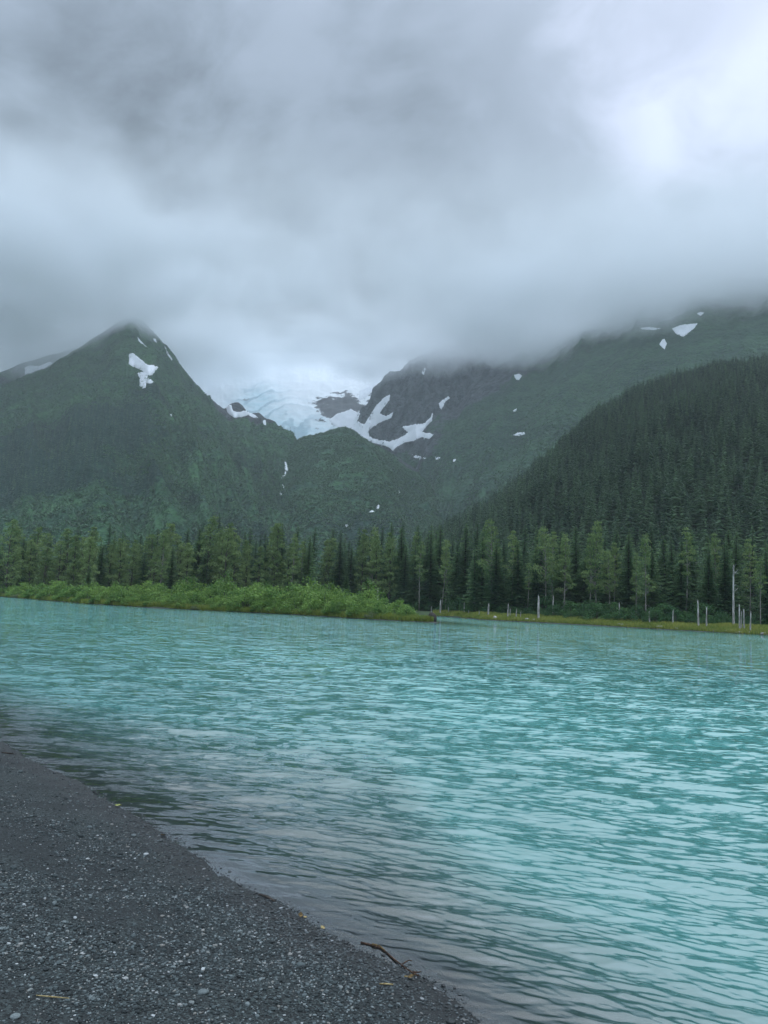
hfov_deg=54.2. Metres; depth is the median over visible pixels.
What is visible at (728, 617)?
understory shrub
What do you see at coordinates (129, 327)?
mountain
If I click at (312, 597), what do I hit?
willow shrub
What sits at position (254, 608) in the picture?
willow shrub
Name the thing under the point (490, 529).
tree
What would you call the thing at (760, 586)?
bare trunk tree
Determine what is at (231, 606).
willow shrub
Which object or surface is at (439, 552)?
spruce tree
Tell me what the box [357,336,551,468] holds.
hill
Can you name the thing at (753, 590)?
spruce tree
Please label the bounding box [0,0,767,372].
sky
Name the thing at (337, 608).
willow shrub
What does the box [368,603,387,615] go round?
willow shrub
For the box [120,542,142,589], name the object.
broadleaf tree
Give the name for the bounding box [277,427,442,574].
hill
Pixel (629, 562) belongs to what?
spruce tree
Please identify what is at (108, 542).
spruce tree
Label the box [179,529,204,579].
spruce tree
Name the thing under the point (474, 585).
spruce tree
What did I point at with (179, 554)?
broadleaf tree
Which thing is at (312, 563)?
spruce tree
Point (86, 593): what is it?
willow shrub
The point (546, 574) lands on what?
spruce tree
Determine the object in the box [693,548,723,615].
spruce tree
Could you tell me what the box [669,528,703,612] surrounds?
spruce tree
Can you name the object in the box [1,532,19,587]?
spruce tree
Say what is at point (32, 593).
willow shrub
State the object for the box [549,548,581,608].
spruce tree
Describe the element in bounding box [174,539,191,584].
spruce tree
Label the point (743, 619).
snag
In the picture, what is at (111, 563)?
broadleaf tree
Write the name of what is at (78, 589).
willow shrub
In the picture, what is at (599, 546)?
bare trunk tree
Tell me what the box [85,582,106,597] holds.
willow shrub
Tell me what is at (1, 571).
spruce tree
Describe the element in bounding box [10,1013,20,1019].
stone
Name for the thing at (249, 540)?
spruce tree
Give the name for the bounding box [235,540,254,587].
broadleaf tree
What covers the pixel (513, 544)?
bare trunk tree
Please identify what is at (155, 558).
broadleaf tree
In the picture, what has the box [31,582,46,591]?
willow shrub
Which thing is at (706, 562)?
spruce tree
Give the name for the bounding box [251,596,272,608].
willow shrub
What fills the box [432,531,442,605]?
spruce tree
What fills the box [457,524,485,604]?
spruce tree
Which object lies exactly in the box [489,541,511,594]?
spruce tree
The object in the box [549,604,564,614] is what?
understory shrub
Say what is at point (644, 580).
spruce tree
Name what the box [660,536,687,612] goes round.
spruce tree
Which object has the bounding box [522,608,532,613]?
understory shrub
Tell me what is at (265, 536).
spruce tree
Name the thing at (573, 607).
understory shrub
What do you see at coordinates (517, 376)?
snow patch
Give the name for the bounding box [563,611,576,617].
understory shrub
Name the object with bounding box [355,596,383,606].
willow shrub
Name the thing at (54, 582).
willow shrub
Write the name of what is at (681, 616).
understory shrub
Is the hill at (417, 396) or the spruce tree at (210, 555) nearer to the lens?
the spruce tree at (210, 555)
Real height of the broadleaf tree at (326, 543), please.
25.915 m
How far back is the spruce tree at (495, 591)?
197.56 m
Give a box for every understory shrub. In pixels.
[413,594,435,610]
[424,602,434,610]
[446,599,458,610]
[449,597,467,610]
[464,603,484,611]
[467,601,481,611]
[478,600,498,610]
[481,604,498,612]
[489,601,509,612]
[492,603,512,612]
[510,608,523,613]
[522,600,541,612]
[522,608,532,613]
[527,596,555,613]
[543,605,559,615]
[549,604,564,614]
[552,600,572,614]
[557,600,579,615]
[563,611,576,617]
[565,602,587,614]
[572,604,594,616]
[575,599,600,615]
[578,602,608,617]
[578,611,589,618]
[583,603,608,619]
[599,602,623,617]
[608,608,624,618]
[612,607,633,619]
[622,605,647,621]
[639,607,660,620]
[641,609,667,621]
[648,603,679,620]
[663,607,689,621]
[676,611,695,619]
[682,614,696,622]
[688,603,704,621]
[689,603,716,622]
[695,615,715,623]
[709,607,731,622]
[710,613,729,622]
[745,616,759,624]
[759,617,767,624]
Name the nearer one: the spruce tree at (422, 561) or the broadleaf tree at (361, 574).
the spruce tree at (422, 561)
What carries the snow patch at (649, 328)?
on the hill at (734, 316)
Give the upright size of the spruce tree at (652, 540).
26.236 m
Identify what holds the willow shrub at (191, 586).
on the ground at (354, 910)
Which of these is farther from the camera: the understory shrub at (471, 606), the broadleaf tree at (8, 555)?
the broadleaf tree at (8, 555)
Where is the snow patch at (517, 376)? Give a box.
[514,374,521,379]
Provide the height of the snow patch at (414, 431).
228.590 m
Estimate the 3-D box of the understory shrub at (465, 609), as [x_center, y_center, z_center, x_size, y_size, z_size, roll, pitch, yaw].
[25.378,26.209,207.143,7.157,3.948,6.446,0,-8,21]
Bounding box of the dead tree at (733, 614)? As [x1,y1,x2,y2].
[732,564,737,624]
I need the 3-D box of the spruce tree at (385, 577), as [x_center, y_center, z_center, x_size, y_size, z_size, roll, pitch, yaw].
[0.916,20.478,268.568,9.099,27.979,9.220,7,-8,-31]
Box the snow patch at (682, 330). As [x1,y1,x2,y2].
[672,323,696,336]
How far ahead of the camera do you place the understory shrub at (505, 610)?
194.86 m
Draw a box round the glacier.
[180,353,407,438]
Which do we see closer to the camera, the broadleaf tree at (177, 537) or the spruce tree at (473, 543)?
the spruce tree at (473, 543)
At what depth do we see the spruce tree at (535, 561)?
200.31 m
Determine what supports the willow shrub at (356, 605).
on the ground at (354, 910)
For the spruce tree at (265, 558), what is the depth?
268.91 m
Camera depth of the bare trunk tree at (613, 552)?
186.89 m
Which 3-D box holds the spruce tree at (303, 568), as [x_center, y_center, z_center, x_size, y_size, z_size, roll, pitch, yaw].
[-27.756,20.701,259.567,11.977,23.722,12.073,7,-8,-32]
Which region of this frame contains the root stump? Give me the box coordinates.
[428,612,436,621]
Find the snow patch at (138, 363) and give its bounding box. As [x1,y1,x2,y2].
[129,353,157,375]
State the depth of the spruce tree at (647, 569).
183.38 m
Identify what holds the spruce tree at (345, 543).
on the ground at (354, 910)
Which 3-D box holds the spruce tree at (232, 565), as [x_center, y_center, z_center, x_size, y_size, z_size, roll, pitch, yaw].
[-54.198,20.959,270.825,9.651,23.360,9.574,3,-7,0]
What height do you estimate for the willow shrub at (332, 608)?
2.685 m
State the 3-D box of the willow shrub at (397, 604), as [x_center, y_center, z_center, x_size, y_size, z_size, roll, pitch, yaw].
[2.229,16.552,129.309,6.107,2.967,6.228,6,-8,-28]
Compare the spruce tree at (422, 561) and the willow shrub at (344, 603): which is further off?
the spruce tree at (422, 561)
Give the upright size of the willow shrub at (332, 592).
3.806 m
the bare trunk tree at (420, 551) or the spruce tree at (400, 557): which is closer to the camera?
the bare trunk tree at (420, 551)
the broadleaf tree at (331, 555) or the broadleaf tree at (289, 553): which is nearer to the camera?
the broadleaf tree at (289, 553)
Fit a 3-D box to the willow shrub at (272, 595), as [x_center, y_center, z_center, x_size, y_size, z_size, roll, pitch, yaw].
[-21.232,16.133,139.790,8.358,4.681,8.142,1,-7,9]
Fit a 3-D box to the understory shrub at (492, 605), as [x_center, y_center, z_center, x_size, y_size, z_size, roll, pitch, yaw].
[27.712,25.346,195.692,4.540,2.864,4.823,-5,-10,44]
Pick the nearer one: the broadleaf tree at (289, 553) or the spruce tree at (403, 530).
the broadleaf tree at (289, 553)
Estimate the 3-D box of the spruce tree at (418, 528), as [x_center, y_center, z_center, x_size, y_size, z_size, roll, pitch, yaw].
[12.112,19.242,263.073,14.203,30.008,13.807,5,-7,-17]
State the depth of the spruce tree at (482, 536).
221.33 m
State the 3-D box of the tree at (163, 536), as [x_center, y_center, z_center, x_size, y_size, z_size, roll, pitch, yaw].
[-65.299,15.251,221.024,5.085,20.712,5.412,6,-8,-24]
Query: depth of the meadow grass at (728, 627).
162.94 m
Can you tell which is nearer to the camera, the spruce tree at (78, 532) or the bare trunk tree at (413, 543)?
the bare trunk tree at (413, 543)
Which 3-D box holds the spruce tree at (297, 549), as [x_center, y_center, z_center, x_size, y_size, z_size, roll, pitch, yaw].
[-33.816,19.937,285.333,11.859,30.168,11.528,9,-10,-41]
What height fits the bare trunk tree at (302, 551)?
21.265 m
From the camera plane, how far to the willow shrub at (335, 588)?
151.21 m
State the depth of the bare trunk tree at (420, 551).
240.47 m
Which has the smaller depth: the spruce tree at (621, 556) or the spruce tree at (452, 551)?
the spruce tree at (621, 556)
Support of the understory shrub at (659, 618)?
on the ground at (354, 910)
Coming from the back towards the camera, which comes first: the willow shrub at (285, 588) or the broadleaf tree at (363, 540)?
the broadleaf tree at (363, 540)
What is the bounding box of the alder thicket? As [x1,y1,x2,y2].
[0,336,767,573]
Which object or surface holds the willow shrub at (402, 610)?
on the ground at (354, 910)
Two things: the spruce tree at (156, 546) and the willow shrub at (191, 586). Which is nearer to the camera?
the willow shrub at (191, 586)
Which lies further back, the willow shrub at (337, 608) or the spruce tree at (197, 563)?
the spruce tree at (197, 563)
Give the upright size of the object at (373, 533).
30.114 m
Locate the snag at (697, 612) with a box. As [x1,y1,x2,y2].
[697,600,698,624]
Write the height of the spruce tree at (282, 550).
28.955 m
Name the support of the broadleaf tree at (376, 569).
on the ground at (354, 910)
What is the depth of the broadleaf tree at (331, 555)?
287.90 m
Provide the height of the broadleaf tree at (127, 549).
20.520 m
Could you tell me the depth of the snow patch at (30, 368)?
2462.79 m
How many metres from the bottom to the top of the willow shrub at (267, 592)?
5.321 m
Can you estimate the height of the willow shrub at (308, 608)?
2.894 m
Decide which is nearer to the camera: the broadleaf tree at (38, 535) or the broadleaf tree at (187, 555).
the broadleaf tree at (187, 555)
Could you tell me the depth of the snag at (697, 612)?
151.37 m
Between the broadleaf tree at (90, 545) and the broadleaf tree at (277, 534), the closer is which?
the broadleaf tree at (90, 545)
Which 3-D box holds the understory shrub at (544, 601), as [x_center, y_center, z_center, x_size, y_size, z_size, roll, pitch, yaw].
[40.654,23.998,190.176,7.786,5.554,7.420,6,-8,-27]
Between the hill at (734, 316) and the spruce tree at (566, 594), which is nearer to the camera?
the spruce tree at (566, 594)
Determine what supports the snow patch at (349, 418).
on the hill at (417, 396)
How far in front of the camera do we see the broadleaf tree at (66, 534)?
256.99 m
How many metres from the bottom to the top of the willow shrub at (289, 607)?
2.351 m
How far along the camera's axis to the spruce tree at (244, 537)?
270.82 m
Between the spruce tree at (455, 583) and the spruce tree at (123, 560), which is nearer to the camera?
the spruce tree at (455, 583)
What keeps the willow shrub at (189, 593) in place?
on the ground at (354, 910)
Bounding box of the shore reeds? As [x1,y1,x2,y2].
[0,592,433,621]
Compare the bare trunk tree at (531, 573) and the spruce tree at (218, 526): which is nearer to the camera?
the bare trunk tree at (531, 573)
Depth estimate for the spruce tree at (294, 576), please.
266.64 m
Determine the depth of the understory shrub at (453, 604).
229.12 m
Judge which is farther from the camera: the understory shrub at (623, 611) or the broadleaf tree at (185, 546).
the broadleaf tree at (185, 546)
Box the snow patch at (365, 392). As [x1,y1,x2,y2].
[359,385,373,399]
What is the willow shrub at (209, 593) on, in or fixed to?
on the ground at (354, 910)
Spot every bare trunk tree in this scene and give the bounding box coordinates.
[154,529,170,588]
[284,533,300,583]
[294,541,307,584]
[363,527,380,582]
[407,531,419,585]
[414,541,427,610]
[438,539,453,607]
[439,544,450,609]
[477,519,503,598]
[502,530,519,605]
[524,563,533,607]
[531,526,557,609]
[546,531,558,602]
[555,533,576,609]
[560,545,570,609]
[581,520,605,605]
[582,532,601,606]
[596,550,618,603]
[606,542,622,612]
[629,553,642,609]
[635,533,657,610]
[679,527,695,612]
[703,533,723,593]
[740,538,757,615]
[752,558,767,624]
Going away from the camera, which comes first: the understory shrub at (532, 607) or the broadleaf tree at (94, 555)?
the understory shrub at (532, 607)
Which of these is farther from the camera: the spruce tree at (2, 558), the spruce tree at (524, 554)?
the spruce tree at (2, 558)
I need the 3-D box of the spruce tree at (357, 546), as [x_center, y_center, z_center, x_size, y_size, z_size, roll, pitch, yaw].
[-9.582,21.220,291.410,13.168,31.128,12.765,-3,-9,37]
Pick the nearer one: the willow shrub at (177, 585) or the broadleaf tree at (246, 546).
the willow shrub at (177, 585)
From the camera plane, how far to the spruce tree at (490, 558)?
231.96 m
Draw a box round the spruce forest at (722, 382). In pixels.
[1,348,767,619]
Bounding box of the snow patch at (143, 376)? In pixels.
[137,372,153,388]
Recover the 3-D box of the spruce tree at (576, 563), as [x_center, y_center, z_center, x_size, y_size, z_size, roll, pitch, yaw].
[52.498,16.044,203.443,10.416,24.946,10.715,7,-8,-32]
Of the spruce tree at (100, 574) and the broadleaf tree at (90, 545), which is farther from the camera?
the spruce tree at (100, 574)
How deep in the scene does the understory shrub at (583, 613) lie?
173.52 m
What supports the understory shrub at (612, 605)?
on the ground at (354, 910)
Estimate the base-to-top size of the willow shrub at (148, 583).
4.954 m
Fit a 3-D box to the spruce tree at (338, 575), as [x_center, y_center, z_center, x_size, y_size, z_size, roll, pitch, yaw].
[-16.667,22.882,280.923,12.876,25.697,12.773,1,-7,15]
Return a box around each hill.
[0,348,77,384]
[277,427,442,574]
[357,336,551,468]
[416,276,767,525]
[425,382,767,616]
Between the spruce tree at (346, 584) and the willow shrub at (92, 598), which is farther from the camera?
the willow shrub at (92, 598)
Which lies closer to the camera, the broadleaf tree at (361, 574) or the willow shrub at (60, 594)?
the willow shrub at (60, 594)
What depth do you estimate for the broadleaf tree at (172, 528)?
289.11 m
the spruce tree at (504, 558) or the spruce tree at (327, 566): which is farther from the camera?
the spruce tree at (327, 566)
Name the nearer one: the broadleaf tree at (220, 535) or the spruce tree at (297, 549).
the broadleaf tree at (220, 535)
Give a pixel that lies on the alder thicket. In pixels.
(318, 498)
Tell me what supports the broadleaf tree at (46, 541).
on the ground at (354, 910)
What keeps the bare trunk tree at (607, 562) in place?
on the ground at (354, 910)
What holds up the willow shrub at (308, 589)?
on the ground at (354, 910)
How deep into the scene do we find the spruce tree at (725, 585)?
167.52 m
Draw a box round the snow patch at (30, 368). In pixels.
[25,362,51,374]
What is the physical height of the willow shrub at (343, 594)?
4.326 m
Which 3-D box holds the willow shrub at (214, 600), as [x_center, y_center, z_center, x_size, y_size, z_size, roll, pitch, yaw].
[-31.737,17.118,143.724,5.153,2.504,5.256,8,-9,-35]
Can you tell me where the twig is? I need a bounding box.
[258,893,274,901]
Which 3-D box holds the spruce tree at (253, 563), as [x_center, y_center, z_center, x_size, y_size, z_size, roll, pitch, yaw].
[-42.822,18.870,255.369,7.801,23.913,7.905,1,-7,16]
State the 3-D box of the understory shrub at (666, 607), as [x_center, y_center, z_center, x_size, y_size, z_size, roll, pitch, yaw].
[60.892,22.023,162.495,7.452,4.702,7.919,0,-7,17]
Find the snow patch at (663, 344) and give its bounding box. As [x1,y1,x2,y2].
[659,339,666,348]
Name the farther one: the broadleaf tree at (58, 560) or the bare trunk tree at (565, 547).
the broadleaf tree at (58, 560)
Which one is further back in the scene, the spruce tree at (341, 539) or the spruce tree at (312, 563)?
the spruce tree at (341, 539)
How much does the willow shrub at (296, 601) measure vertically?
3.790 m
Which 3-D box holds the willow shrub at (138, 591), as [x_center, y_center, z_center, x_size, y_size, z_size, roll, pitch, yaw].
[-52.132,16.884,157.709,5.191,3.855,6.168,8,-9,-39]
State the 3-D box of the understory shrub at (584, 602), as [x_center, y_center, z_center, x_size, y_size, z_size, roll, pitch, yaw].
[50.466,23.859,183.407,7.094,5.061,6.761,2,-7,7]
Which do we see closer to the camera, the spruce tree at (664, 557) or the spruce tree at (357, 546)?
the spruce tree at (664, 557)
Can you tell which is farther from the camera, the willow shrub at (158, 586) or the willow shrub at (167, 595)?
the willow shrub at (158, 586)
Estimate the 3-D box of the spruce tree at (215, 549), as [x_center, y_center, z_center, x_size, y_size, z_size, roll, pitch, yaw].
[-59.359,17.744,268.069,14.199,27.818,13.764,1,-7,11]
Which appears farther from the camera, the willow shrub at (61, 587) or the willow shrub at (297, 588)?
the willow shrub at (61, 587)
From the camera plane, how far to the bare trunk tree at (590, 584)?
184.84 m
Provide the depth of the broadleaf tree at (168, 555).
258.13 m
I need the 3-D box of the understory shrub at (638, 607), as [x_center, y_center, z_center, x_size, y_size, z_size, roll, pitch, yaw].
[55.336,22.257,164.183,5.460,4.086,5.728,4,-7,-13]
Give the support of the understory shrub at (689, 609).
on the ground at (354, 910)
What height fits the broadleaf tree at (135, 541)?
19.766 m
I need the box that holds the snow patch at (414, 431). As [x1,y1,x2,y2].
[357,395,433,449]
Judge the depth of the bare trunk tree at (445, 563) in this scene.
235.26 m
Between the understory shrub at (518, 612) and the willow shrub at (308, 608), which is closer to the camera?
the willow shrub at (308, 608)
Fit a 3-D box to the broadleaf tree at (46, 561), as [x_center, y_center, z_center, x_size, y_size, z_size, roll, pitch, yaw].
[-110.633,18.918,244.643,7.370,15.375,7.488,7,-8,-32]
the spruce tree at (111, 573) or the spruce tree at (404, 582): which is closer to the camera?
the spruce tree at (404, 582)
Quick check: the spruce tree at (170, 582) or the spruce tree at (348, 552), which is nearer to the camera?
the spruce tree at (170, 582)
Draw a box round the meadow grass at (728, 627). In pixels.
[403,609,767,634]
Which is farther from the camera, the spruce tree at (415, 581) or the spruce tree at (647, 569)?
the spruce tree at (415, 581)
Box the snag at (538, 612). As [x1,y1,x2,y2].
[537,596,539,617]
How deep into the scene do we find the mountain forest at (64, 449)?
1235.20 m
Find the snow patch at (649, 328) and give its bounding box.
[641,327,660,329]
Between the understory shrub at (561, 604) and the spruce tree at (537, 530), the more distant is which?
the spruce tree at (537, 530)
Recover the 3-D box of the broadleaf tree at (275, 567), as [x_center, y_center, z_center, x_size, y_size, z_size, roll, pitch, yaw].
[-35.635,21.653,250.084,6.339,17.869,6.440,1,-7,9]
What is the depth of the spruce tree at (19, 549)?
285.87 m
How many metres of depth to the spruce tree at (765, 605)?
158.95 m
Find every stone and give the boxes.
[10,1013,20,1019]
[198,989,208,994]
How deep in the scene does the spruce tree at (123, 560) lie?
256.68 m
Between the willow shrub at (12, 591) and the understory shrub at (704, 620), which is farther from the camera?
the willow shrub at (12, 591)
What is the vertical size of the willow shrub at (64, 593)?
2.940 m
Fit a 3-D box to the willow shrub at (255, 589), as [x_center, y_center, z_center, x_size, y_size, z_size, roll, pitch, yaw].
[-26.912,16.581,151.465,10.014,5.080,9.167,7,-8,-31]
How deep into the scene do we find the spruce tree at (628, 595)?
186.27 m
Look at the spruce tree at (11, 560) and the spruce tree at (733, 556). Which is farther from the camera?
the spruce tree at (11, 560)
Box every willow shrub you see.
[0,586,9,594]
[5,587,24,594]
[10,589,23,594]
[13,582,32,590]
[23,586,44,595]
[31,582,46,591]
[37,586,58,596]
[44,580,61,587]
[50,581,69,588]
[54,582,68,594]
[57,584,84,596]
[61,587,79,597]
[66,582,95,596]
[72,595,87,600]
[76,587,98,598]
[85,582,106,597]
[88,593,107,601]
[99,589,115,599]
[105,581,129,595]
[105,588,130,603]
[113,589,137,601]
[120,595,129,604]
[126,583,146,597]
[126,585,139,593]
[134,580,163,592]
[140,595,157,601]
[145,582,174,596]
[160,597,171,604]
[162,594,176,600]
[169,577,196,596]
[173,588,203,602]
[173,597,191,606]
[174,575,211,598]
[186,592,206,603]
[192,583,225,599]
[199,571,241,598]
[203,595,227,604]
[208,580,229,598]
[211,600,228,609]
[222,589,247,599]
[224,587,260,607]
[225,602,242,610]
[226,589,255,606]
[227,583,265,604]
[241,582,264,594]
[245,583,279,606]
[246,586,291,608]
[250,605,263,611]
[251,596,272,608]
[264,600,281,611]
[268,585,288,598]
[276,582,313,607]
[276,601,297,612]
[283,591,305,608]
[297,599,323,613]
[300,589,329,609]
[301,575,322,594]
[302,584,339,607]
[320,601,339,614]
[321,581,341,595]
[322,590,340,602]
[322,599,348,612]
[327,588,356,603]
[338,592,370,610]
[344,578,388,606]
[345,601,366,614]
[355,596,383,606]
[363,598,393,614]
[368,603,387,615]
[387,600,416,612]
[395,606,417,616]
[402,607,418,614]
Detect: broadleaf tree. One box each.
[0,519,25,592]
[0,528,24,570]
[2,545,23,586]
[18,539,40,585]
[21,527,45,584]
[31,533,63,585]
[31,547,55,584]
[47,539,71,583]
[52,528,79,584]
[62,535,82,585]
[69,536,91,586]
[72,537,100,586]
[78,536,99,584]
[81,539,99,582]
[82,527,102,571]
[101,540,116,586]
[105,538,130,586]
[114,540,130,588]
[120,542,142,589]
[123,539,142,586]
[133,534,166,589]
[140,551,162,589]
[152,523,177,567]
[152,529,175,587]
[163,534,186,580]
[172,545,185,589]
[177,543,196,583]
[178,544,194,585]
[190,515,221,586]
[200,530,231,588]
[208,537,233,580]
[211,523,237,586]
[226,543,245,596]
[227,532,242,575]
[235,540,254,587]
[240,549,251,588]
[251,545,265,588]
[257,527,283,586]
[263,522,291,588]
[267,551,286,591]
[279,543,297,593]
[316,539,331,589]
[317,538,338,589]
[350,529,374,595]
[354,537,368,593]
[366,535,386,596]
[377,532,399,599]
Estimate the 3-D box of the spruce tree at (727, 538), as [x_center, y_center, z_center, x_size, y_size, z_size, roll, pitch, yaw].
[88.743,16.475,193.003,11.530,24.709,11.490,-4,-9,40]
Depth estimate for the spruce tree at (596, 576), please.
203.31 m
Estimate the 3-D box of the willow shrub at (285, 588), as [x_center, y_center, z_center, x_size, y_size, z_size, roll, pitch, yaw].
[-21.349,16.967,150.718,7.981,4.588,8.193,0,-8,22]
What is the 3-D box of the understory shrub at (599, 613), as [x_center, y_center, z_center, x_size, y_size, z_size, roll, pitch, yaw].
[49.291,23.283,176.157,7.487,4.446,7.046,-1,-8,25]
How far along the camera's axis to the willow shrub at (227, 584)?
154.54 m
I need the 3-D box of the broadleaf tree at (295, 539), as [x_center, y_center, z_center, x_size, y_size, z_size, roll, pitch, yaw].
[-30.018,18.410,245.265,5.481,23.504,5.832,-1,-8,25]
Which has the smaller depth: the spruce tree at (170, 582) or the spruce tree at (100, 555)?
the spruce tree at (170, 582)
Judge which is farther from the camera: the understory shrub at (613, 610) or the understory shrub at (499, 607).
the understory shrub at (499, 607)
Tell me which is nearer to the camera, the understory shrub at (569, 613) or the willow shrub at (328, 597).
the willow shrub at (328, 597)
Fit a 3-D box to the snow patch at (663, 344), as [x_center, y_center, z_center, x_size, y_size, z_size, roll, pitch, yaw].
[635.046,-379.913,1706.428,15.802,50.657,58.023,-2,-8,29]
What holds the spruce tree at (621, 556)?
on the ground at (354, 910)
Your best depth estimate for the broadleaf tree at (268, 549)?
255.19 m
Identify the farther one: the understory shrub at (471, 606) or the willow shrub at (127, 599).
the understory shrub at (471, 606)
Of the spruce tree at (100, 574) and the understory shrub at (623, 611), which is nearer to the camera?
the understory shrub at (623, 611)
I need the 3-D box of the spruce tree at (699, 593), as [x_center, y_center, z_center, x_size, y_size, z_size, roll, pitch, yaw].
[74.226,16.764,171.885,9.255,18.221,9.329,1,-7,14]
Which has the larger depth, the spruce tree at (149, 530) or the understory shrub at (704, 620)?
the spruce tree at (149, 530)
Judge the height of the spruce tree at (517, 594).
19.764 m
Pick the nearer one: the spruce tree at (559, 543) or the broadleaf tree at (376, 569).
the spruce tree at (559, 543)
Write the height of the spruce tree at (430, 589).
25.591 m
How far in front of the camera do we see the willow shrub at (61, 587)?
188.02 m
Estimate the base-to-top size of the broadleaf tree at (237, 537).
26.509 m
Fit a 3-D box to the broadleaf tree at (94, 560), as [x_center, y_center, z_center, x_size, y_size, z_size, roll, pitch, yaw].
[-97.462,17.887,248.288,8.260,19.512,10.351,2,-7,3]
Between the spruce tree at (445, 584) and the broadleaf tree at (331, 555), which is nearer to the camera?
the spruce tree at (445, 584)
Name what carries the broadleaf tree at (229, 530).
on the ground at (354, 910)
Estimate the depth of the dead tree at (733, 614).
151.88 m
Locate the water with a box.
[0,597,767,1023]
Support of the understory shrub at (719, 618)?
on the ground at (354, 910)
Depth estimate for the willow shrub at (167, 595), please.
147.19 m
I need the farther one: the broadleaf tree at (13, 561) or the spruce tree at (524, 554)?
the broadleaf tree at (13, 561)
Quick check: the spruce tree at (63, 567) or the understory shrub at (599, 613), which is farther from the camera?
the spruce tree at (63, 567)
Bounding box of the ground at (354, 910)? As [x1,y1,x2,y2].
[0,592,764,1023]
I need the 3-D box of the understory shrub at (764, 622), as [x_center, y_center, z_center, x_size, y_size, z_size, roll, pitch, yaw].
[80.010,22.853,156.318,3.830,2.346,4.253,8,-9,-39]
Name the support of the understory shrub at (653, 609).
on the ground at (354, 910)
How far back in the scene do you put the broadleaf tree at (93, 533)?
286.19 m
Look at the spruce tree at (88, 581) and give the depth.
179.90 m
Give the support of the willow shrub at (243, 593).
on the ground at (354, 910)
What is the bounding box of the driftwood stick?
[361,941,420,975]
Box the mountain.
[0,317,295,576]
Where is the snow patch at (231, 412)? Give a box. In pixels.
[226,405,249,417]
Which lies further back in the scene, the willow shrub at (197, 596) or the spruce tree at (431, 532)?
the spruce tree at (431, 532)
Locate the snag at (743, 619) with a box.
[743,609,744,627]
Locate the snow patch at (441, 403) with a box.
[439,396,449,408]
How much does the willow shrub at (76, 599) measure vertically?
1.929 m
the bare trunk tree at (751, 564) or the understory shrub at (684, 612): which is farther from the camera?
the bare trunk tree at (751, 564)
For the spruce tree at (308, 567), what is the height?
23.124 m
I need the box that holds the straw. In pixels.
[36,995,67,998]
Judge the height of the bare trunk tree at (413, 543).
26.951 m
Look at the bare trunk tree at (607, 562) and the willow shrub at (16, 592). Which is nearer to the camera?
the bare trunk tree at (607, 562)
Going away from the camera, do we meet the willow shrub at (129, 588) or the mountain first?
the willow shrub at (129, 588)
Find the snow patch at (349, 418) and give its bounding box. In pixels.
[329,409,362,431]
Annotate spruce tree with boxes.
[0,535,6,585]
[0,549,5,589]
[1,523,22,586]
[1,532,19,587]
[3,536,34,587]
[21,533,41,586]
[38,538,56,584]
[51,536,71,587]
[53,548,70,585]
[63,527,82,586]
[82,564,93,587]
[93,545,109,588]
[95,538,106,581]
[101,524,113,588]
[105,533,117,586]
[109,534,129,587]
[127,535,143,592]
[134,549,148,588]
[142,528,155,581]
[150,528,167,587]
[163,546,178,592]
[173,529,194,585]
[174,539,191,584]
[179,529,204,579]
[184,530,211,589]
[194,545,211,590]
[203,530,215,573]
[205,524,235,583]
[211,513,221,558]
[230,542,241,585]
[234,531,251,584]
[238,528,258,585]
[248,536,266,587]
[249,539,261,579]
[260,537,271,582]
[262,531,270,583]
[271,525,290,584]
[285,544,300,587]
[288,527,301,584]
[294,539,316,586]
[297,535,322,590]
[298,537,316,589]
[308,527,324,593]
[317,536,336,591]
[319,529,339,584]
[323,530,347,588]
[326,541,354,596]
[336,549,356,594]
[338,574,351,600]
[339,546,360,595]
[341,540,352,587]
[342,538,347,563]
[353,528,366,594]
[355,529,377,589]
[365,527,385,596]
[377,532,394,603]
[379,523,398,597]
[385,528,417,601]
[387,536,409,599]
[391,522,409,598]
[391,546,415,603]
[398,525,428,600]
[402,543,424,604]
[408,533,437,610]
[415,534,445,610]
[420,522,441,601]
[421,525,454,604]
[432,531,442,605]
[435,539,452,607]
[441,539,468,609]
[443,524,473,606]
[447,537,455,604]
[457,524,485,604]
[460,526,493,606]
[464,549,483,610]
[467,533,492,606]
[476,536,494,598]
[479,545,510,611]
[484,544,509,605]
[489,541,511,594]
[490,537,509,601]
[498,533,527,600]
[501,543,532,612]
[511,525,534,599]
[520,538,533,599]
[523,529,551,604]
[525,544,556,611]
[525,546,551,611]
[530,543,553,599]
[544,532,572,607]
[549,532,570,600]
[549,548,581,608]
[561,527,593,608]
[571,545,601,609]
[580,533,611,601]
[580,537,599,598]
[593,548,621,616]
[597,531,637,610]
[600,538,613,600]
[612,534,644,613]
[617,530,640,608]
[637,550,667,615]
[637,552,656,613]
[639,525,667,619]
[639,547,656,612]
[643,536,678,613]
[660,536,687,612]
[662,538,697,612]
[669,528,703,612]
[676,544,696,606]
[692,546,722,621]
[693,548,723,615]
[695,535,723,609]
[700,536,722,595]
[711,543,740,615]
[718,529,748,617]
[718,542,745,614]
[721,532,758,614]
[738,529,764,617]
[748,548,767,622]
[754,540,767,613]
[758,537,767,613]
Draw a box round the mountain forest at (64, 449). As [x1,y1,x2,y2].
[0,357,514,571]
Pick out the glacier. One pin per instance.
(299, 395)

